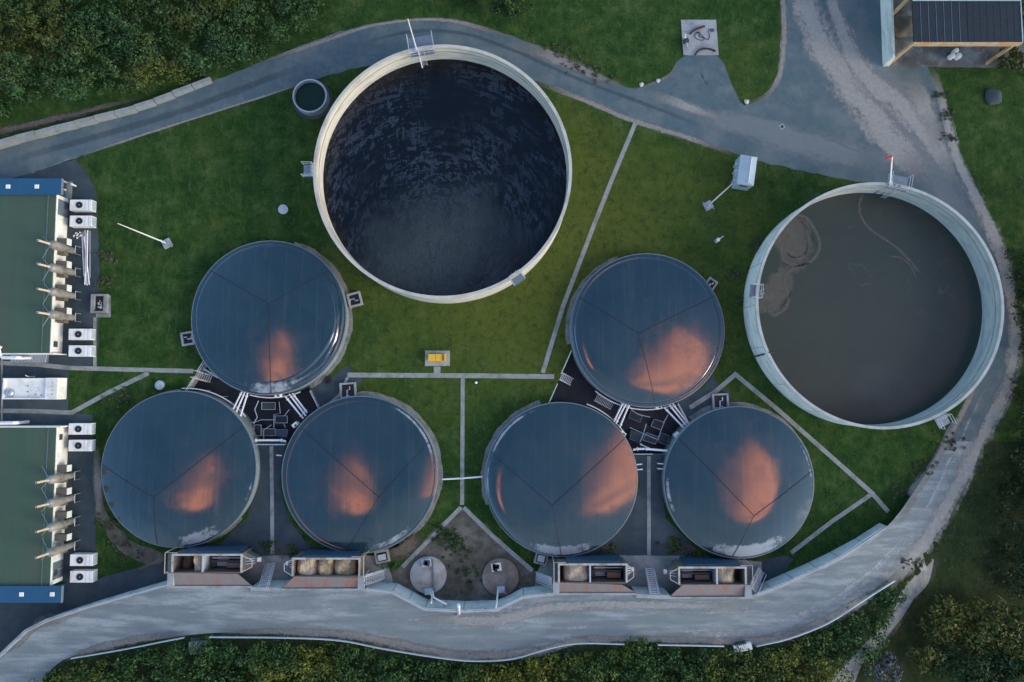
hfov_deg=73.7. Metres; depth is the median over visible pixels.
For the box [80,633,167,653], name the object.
verge
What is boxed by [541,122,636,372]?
path
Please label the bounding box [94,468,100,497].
dust patch
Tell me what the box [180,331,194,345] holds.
sump
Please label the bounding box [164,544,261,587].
feed hopper
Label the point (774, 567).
yard
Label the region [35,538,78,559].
exhaust stack
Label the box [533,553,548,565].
sump
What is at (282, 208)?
shaft cover
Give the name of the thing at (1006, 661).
bush
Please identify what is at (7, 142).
concrete block
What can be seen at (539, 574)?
stairs
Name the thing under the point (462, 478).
pipe
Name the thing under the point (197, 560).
feed pile
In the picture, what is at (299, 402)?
pipe
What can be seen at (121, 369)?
path
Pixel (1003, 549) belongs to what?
undergrowth
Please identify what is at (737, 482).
digester
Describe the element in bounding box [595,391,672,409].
ring pipe
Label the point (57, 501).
exhaust stack
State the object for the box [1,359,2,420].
kerb
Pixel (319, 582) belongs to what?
feed hopper
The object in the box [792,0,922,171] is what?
gravel track
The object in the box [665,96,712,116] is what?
dust patch
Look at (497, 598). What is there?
filling pipe
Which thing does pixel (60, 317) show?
exhaust stack
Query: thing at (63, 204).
door
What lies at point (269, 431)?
pit cover
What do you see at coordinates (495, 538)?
path
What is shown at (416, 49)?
mast
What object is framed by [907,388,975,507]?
verge
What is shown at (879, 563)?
dust patch
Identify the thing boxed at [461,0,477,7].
tree
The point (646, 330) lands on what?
digester
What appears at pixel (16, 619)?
yard
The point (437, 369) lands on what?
path
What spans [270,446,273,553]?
path
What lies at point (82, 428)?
fan unit
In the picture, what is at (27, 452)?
building
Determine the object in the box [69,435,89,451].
yard slab
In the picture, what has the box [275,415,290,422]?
pit cover
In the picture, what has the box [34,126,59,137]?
concrete block
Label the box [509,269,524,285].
access platform
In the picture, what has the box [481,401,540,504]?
gravel collar
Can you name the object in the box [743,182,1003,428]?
storage tank
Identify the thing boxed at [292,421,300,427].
control box
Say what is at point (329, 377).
tyre
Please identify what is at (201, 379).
stairs
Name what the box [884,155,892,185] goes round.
mast
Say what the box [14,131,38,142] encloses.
concrete block
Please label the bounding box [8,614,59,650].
verge
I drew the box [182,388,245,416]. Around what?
ring pipe
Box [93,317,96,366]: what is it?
path
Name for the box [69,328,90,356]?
yard slab
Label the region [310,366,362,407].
yard
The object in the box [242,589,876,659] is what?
verge
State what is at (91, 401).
path
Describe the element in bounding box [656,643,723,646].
guard rail
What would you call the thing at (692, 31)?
hose
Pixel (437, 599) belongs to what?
filling pipe
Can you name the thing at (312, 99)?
water tank
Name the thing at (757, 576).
stairs
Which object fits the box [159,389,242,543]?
gravel collar
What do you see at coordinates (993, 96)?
boulder
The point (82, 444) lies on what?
fan unit
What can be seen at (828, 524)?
path
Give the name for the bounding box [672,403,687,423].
pipe
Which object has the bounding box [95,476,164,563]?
soil
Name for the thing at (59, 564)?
door
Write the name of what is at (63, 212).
door
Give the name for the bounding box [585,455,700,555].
yard
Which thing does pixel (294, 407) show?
pipe
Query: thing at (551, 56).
verge
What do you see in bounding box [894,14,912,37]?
silage heap
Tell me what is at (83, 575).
fan unit
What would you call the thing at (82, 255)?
white pipe
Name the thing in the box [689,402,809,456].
gravel collar
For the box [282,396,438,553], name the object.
digester
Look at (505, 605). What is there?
railing
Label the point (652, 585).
stairs
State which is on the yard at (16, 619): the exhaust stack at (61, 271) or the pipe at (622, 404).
the exhaust stack at (61, 271)
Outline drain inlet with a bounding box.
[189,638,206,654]
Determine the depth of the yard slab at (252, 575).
83.80 m
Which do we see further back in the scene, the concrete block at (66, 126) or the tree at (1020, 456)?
the concrete block at (66, 126)
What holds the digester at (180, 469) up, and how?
on the ground at (204, 194)
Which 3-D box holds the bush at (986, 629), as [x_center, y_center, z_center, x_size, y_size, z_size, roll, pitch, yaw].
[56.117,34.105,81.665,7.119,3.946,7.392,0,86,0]
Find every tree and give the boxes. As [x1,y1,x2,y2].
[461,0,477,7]
[488,0,532,20]
[1008,546,1023,597]
[1015,440,1023,468]
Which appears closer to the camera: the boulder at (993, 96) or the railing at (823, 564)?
the railing at (823, 564)
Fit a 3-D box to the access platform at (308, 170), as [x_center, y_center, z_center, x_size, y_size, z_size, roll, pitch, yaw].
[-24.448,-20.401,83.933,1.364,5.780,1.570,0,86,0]
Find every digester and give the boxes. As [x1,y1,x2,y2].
[101,391,261,547]
[191,241,348,394]
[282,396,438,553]
[485,402,637,556]
[569,253,724,407]
[661,406,813,558]
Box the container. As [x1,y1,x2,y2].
[2,375,66,398]
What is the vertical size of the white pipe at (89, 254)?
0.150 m
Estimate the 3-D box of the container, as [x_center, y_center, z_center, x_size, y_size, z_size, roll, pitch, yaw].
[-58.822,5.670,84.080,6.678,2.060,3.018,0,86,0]
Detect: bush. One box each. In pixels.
[863,650,902,681]
[904,625,953,676]
[916,594,969,647]
[930,635,1009,681]
[951,594,1011,657]
[988,650,1023,681]
[994,46,1023,71]
[994,605,1023,663]
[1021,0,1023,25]
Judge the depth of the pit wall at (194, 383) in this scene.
86.07 m
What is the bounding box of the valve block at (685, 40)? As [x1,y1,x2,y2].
[683,34,688,46]
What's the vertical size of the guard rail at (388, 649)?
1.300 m
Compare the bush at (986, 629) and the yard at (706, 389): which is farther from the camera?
the yard at (706, 389)
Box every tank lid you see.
[410,556,446,594]
[482,558,518,595]
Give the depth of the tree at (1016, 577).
80.18 m
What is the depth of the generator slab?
85.29 m
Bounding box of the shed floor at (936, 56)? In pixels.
[893,0,1023,67]
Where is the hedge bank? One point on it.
(326, 667)
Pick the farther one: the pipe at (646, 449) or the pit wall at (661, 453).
the pit wall at (661, 453)
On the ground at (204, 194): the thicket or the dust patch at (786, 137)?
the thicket
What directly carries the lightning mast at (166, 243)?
on the ground at (204, 194)
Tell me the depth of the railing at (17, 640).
80.98 m
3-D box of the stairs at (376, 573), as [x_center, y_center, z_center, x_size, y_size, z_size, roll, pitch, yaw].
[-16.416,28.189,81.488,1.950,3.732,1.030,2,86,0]
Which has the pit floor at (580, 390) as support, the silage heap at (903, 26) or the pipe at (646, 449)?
the pipe at (646, 449)
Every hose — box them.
[689,25,704,33]
[694,48,715,54]
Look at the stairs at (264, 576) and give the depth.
81.96 m
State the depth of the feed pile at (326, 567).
80.80 m
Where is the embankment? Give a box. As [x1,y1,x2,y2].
[43,441,1023,681]
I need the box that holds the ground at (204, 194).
[0,0,1023,652]
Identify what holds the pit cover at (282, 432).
on the pit floor at (218, 386)
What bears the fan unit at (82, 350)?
on the yard slab at (79, 342)
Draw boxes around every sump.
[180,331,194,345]
[339,382,356,397]
[346,291,362,307]
[374,549,390,563]
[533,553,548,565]
[707,277,718,289]
[711,393,728,408]
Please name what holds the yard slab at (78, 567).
on the yard at (16, 619)
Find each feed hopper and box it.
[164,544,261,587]
[281,548,368,590]
[552,554,636,594]
[663,557,752,598]
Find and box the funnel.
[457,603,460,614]
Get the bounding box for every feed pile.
[182,556,193,567]
[193,556,201,570]
[297,560,318,574]
[318,560,334,574]
[335,560,357,574]
[562,565,588,580]
[718,569,734,582]
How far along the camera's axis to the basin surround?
85.77 m
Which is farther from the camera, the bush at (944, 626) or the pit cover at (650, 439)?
the pit cover at (650, 439)
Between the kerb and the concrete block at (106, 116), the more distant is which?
the concrete block at (106, 116)
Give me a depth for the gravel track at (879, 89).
87.53 m
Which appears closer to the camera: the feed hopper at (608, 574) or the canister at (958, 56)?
the feed hopper at (608, 574)
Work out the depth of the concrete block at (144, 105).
86.71 m
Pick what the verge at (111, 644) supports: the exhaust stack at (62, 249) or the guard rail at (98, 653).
the guard rail at (98, 653)
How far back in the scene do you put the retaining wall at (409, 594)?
81.59 m
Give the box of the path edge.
[858,578,917,663]
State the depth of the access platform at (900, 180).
82.57 m
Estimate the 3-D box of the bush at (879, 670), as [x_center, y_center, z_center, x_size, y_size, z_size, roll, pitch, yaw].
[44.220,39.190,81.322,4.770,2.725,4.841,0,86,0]
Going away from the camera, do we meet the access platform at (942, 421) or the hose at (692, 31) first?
the access platform at (942, 421)
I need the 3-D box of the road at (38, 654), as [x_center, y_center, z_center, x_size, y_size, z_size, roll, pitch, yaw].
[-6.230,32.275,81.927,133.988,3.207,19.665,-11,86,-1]
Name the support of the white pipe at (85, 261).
on the white pipe at (86, 272)
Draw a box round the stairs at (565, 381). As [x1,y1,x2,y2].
[559,373,573,385]
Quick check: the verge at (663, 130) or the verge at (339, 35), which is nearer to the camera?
the verge at (663, 130)
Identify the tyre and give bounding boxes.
[324,376,331,383]
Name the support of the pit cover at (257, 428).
on the pit floor at (218, 386)
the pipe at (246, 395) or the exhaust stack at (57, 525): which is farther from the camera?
the pipe at (246, 395)
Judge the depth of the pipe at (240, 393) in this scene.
84.67 m
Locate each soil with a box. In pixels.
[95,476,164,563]
[390,507,535,600]
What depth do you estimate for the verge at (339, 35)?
88.08 m
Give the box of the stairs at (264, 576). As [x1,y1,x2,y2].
[257,561,276,590]
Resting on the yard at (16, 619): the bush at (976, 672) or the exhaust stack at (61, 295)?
the exhaust stack at (61, 295)
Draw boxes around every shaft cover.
[155,380,164,389]
[278,204,287,213]
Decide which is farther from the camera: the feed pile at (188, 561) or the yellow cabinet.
the yellow cabinet
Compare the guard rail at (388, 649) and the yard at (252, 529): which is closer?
the guard rail at (388, 649)
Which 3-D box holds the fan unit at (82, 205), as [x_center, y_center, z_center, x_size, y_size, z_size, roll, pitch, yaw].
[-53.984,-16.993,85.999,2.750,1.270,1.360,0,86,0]
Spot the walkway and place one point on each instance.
(603, 401)
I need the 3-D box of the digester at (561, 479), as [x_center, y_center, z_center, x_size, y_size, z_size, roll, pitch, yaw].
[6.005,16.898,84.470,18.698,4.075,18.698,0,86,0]
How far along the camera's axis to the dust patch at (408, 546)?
83.96 m
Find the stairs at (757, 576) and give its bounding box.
[750,566,766,594]
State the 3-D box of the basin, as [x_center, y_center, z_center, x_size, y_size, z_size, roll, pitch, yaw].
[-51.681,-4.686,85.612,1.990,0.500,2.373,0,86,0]
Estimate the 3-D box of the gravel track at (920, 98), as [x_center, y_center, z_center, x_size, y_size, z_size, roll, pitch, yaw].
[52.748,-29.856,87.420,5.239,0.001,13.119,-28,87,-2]
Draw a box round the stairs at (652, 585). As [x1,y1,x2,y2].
[645,567,659,596]
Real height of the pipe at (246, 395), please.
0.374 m
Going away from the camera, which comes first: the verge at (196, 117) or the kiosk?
the kiosk
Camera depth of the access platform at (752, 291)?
81.71 m
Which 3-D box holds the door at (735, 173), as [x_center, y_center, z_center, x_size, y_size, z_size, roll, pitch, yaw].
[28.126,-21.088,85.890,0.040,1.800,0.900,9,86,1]
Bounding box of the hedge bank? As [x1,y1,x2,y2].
[28,580,908,681]
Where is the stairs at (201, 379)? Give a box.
[191,370,212,381]
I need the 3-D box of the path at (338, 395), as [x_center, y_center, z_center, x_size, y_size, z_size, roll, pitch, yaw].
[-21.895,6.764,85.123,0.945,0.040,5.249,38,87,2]
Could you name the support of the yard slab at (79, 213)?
on the yard at (16, 619)
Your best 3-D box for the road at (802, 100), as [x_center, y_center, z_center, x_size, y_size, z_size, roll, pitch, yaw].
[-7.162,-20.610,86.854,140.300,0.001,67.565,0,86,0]
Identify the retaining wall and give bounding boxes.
[0,581,166,656]
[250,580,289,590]
[364,581,554,612]
[631,586,669,598]
[751,523,888,599]
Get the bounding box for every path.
[0,361,193,372]
[0,372,148,414]
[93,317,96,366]
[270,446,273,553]
[328,377,348,402]
[347,373,553,378]
[401,506,461,567]
[434,367,440,372]
[460,378,464,504]
[463,506,533,571]
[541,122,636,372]
[647,456,650,554]
[689,372,889,512]
[790,494,871,553]
[831,559,933,681]
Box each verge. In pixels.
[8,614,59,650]
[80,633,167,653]
[98,86,291,149]
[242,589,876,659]
[278,18,489,56]
[533,47,609,81]
[556,87,713,147]
[765,0,786,96]
[894,88,1021,578]
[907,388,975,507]
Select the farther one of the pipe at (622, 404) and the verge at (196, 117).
the verge at (196, 117)
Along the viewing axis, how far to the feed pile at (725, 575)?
80.71 m
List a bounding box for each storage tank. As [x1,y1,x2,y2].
[313,44,571,303]
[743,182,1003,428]
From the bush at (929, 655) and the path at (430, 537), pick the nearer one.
the bush at (929, 655)
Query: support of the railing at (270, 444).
on the yard at (252, 529)
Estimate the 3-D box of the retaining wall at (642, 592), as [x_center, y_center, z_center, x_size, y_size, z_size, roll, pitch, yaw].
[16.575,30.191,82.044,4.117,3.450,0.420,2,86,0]
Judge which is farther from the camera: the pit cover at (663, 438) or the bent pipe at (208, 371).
the pit cover at (663, 438)
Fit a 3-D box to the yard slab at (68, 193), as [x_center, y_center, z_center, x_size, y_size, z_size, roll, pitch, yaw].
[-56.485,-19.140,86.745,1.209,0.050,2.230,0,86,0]
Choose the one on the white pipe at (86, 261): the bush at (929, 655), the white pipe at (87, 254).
the white pipe at (87, 254)
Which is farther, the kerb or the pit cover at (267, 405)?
the pit cover at (267, 405)
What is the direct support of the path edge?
on the embankment
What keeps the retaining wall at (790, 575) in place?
on the ground at (204, 194)
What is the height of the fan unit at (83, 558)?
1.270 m
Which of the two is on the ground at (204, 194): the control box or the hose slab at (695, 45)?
the hose slab at (695, 45)
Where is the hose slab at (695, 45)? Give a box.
[681,20,718,54]
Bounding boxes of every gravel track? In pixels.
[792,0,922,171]
[826,0,952,169]
[909,86,938,129]
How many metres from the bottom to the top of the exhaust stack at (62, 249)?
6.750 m
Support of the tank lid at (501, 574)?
on the soil at (479, 539)
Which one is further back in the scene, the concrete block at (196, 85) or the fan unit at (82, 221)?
the concrete block at (196, 85)
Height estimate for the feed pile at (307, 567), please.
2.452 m
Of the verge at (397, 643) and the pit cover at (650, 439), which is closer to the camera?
the verge at (397, 643)
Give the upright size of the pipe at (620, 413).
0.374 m
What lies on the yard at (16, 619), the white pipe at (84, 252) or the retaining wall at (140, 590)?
the white pipe at (84, 252)
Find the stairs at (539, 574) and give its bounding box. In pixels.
[536,571,552,587]
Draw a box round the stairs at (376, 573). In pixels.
[363,569,384,585]
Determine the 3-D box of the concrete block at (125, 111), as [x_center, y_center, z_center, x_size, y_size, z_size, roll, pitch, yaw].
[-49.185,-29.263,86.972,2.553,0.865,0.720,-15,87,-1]
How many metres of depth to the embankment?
82.20 m
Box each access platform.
[301,161,313,176]
[406,32,434,65]
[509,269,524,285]
[749,283,763,298]
[880,171,913,197]
[934,413,955,428]
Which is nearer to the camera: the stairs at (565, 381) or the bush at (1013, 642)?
the bush at (1013, 642)
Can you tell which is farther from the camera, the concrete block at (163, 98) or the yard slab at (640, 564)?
the concrete block at (163, 98)
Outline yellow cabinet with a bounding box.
[428,354,445,360]
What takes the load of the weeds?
on the ground at (204, 194)
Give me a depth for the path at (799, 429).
84.88 m
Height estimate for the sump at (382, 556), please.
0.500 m
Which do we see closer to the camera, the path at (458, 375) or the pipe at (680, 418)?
the pipe at (680, 418)
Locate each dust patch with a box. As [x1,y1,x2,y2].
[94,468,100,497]
[388,535,418,559]
[438,600,721,625]
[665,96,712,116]
[680,421,969,636]
[719,111,855,164]
[861,49,962,205]
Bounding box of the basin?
[90,294,108,312]
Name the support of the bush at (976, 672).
on the embankment
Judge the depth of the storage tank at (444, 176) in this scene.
84.66 m
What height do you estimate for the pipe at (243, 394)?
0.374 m
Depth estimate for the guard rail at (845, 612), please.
80.21 m
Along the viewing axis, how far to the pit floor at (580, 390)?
86.83 m
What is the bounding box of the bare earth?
[0,101,123,133]
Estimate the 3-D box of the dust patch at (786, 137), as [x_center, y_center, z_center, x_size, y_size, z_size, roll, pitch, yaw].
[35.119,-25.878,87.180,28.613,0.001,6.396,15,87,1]
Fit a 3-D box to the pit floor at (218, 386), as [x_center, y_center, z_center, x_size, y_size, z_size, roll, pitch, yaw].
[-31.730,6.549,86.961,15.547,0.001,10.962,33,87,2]
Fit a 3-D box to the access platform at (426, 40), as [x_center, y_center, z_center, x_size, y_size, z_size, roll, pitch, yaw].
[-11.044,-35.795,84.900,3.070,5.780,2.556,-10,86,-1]
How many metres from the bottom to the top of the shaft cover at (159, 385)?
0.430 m
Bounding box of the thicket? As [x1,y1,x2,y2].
[0,0,327,118]
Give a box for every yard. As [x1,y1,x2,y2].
[0,160,167,651]
[218,443,310,555]
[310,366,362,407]
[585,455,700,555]
[678,375,731,421]
[758,555,792,582]
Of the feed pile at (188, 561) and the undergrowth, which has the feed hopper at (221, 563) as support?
the feed pile at (188, 561)
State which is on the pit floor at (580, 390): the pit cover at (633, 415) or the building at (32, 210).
the pit cover at (633, 415)
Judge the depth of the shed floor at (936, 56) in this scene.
87.87 m
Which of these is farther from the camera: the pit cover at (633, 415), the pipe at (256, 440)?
the pit cover at (633, 415)
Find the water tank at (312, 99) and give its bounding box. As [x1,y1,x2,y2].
[292,79,332,119]
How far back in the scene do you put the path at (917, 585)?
82.52 m
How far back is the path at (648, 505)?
84.25 m
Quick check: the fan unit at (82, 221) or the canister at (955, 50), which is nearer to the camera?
the fan unit at (82, 221)
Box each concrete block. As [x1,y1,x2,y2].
[0,136,20,148]
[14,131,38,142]
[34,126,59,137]
[54,121,78,132]
[74,116,97,127]
[93,111,117,121]
[114,106,137,117]
[134,99,156,111]
[153,92,175,104]
[172,84,194,96]
[191,77,212,89]
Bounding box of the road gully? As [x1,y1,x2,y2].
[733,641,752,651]
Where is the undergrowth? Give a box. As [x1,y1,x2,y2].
[985,248,1023,598]
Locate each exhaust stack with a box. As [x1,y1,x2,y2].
[35,466,80,488]
[35,493,79,511]
[35,513,79,535]
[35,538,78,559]
[37,239,80,258]
[37,260,78,280]
[37,285,78,304]
[37,305,78,326]
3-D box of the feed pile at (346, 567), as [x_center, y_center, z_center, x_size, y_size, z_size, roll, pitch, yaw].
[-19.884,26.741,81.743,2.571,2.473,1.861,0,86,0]
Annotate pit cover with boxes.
[254,424,263,435]
[261,402,278,409]
[261,428,277,435]
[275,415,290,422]
[276,429,289,436]
[627,410,642,421]
[628,430,643,443]
[642,432,657,443]
[649,419,664,429]
[657,432,669,444]
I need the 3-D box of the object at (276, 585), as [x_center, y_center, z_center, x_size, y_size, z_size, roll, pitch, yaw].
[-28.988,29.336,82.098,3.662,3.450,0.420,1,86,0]
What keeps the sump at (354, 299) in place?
on the ground at (204, 194)
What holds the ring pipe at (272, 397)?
on the pit floor at (218, 386)
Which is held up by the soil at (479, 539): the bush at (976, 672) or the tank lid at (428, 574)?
the tank lid at (428, 574)
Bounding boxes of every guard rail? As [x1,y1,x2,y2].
[71,637,184,659]
[209,635,624,661]
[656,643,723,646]
[754,580,894,646]
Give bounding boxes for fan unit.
[68,329,95,339]
[68,345,95,356]
[68,423,95,434]
[68,439,95,450]
[70,200,96,211]
[70,216,96,227]
[70,552,97,565]
[70,569,97,582]
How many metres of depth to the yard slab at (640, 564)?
83.79 m
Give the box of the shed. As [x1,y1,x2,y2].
[880,0,1022,65]
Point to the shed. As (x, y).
(966, 22)
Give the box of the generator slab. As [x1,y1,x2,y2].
[425,351,449,365]
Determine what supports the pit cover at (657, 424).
on the pit floor at (580, 390)
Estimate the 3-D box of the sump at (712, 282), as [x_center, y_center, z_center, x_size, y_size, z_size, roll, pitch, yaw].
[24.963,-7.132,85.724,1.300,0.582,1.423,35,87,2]
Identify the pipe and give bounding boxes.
[81,234,83,275]
[83,231,85,283]
[84,230,87,284]
[84,233,86,284]
[84,237,89,284]
[86,230,87,271]
[89,231,90,277]
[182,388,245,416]
[203,365,217,377]
[233,391,241,408]
[236,392,245,411]
[239,393,247,415]
[250,391,299,397]
[254,438,285,441]
[285,396,303,418]
[289,394,306,415]
[292,393,307,412]
[432,590,445,604]
[442,476,482,479]
[495,589,498,607]
[587,404,623,431]
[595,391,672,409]
[613,403,623,421]
[615,404,626,423]
[619,405,629,426]
[633,447,667,451]
[664,407,683,427]
[669,405,686,425]
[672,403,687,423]
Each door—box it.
[52,568,62,580]
[53,559,62,570]
[58,199,67,209]
[58,207,67,217]
[733,168,737,177]
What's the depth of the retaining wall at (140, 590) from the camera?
81.84 m
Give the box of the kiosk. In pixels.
[731,155,756,190]
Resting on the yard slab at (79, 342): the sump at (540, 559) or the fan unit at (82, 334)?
the fan unit at (82, 334)
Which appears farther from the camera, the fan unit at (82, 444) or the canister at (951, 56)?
the canister at (951, 56)
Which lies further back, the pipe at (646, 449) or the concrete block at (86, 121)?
the concrete block at (86, 121)
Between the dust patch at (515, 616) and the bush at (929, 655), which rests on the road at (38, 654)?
the dust patch at (515, 616)
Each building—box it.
[0,178,71,359]
[0,420,71,602]
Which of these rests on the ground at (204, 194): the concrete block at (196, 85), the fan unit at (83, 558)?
the concrete block at (196, 85)
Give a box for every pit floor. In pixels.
[192,367,317,441]
[550,353,684,452]
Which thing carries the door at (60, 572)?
in the building at (27, 452)
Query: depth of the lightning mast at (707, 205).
86.31 m
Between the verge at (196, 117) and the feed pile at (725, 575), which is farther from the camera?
the verge at (196, 117)
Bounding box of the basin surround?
[96,296,110,316]
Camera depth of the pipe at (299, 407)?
84.63 m
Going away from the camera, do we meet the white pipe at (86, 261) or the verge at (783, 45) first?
the white pipe at (86, 261)
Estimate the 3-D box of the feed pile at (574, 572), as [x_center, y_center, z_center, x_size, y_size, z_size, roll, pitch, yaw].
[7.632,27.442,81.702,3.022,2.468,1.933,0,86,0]
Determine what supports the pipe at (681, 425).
attached to the digester at (737, 482)
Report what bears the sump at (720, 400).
on the yard at (706, 389)
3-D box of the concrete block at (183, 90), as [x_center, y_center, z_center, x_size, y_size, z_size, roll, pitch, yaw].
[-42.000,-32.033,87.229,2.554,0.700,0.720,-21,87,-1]
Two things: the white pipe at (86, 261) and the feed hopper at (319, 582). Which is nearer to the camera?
the feed hopper at (319, 582)
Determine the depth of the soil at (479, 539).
83.86 m
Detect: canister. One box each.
[947,53,955,59]
[951,48,958,53]
[953,53,961,59]
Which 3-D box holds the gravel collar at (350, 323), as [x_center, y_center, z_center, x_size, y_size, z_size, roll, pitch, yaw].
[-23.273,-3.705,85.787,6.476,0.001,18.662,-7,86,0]
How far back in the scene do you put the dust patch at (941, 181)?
87.10 m
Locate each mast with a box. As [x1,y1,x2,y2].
[117,223,172,248]
[407,19,422,67]
[702,183,732,210]
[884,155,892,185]
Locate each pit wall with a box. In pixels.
[186,363,286,442]
[633,402,686,454]
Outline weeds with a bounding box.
[259,522,705,597]
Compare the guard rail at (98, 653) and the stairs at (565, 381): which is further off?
the stairs at (565, 381)
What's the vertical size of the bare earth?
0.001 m
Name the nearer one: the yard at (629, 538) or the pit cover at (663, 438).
the yard at (629, 538)
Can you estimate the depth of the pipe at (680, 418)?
84.56 m
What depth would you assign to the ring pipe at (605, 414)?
84.83 m
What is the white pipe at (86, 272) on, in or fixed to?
on the yard at (16, 619)
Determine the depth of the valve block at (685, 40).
87.45 m
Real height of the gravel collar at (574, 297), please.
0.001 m
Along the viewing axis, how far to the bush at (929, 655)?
81.24 m
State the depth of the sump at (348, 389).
85.08 m
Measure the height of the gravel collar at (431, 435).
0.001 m
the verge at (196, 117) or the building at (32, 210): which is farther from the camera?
the verge at (196, 117)
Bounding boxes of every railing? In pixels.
[0,585,166,656]
[254,444,286,444]
[366,587,552,611]
[756,526,884,595]
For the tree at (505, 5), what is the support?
on the ground at (204, 194)
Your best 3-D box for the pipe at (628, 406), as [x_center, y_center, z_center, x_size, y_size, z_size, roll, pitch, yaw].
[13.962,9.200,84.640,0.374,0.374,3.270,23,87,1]
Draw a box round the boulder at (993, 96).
[985,88,1001,104]
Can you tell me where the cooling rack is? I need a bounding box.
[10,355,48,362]
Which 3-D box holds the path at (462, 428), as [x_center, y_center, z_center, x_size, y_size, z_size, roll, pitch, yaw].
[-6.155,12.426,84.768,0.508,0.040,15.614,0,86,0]
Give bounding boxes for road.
[0,0,1010,440]
[0,441,973,681]
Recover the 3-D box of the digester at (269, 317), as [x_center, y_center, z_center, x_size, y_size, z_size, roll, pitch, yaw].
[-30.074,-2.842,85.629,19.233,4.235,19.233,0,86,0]
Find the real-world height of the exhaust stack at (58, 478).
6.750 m
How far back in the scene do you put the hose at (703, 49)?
87.60 m
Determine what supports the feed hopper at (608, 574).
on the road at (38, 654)
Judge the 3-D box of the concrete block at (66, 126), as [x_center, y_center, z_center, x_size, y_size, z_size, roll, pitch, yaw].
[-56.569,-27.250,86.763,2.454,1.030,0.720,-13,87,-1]
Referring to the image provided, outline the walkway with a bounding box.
[594,394,612,409]
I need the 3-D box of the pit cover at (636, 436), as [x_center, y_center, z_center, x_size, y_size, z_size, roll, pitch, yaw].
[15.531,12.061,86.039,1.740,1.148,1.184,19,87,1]
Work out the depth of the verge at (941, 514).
85.18 m
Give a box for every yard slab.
[64,182,72,198]
[69,199,90,227]
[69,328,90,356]
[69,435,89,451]
[69,553,89,583]
[168,554,392,587]
[535,555,761,594]
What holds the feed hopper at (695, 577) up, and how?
on the road at (38, 654)
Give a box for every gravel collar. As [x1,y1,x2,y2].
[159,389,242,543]
[294,242,352,387]
[357,391,442,549]
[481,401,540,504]
[565,256,617,343]
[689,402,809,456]

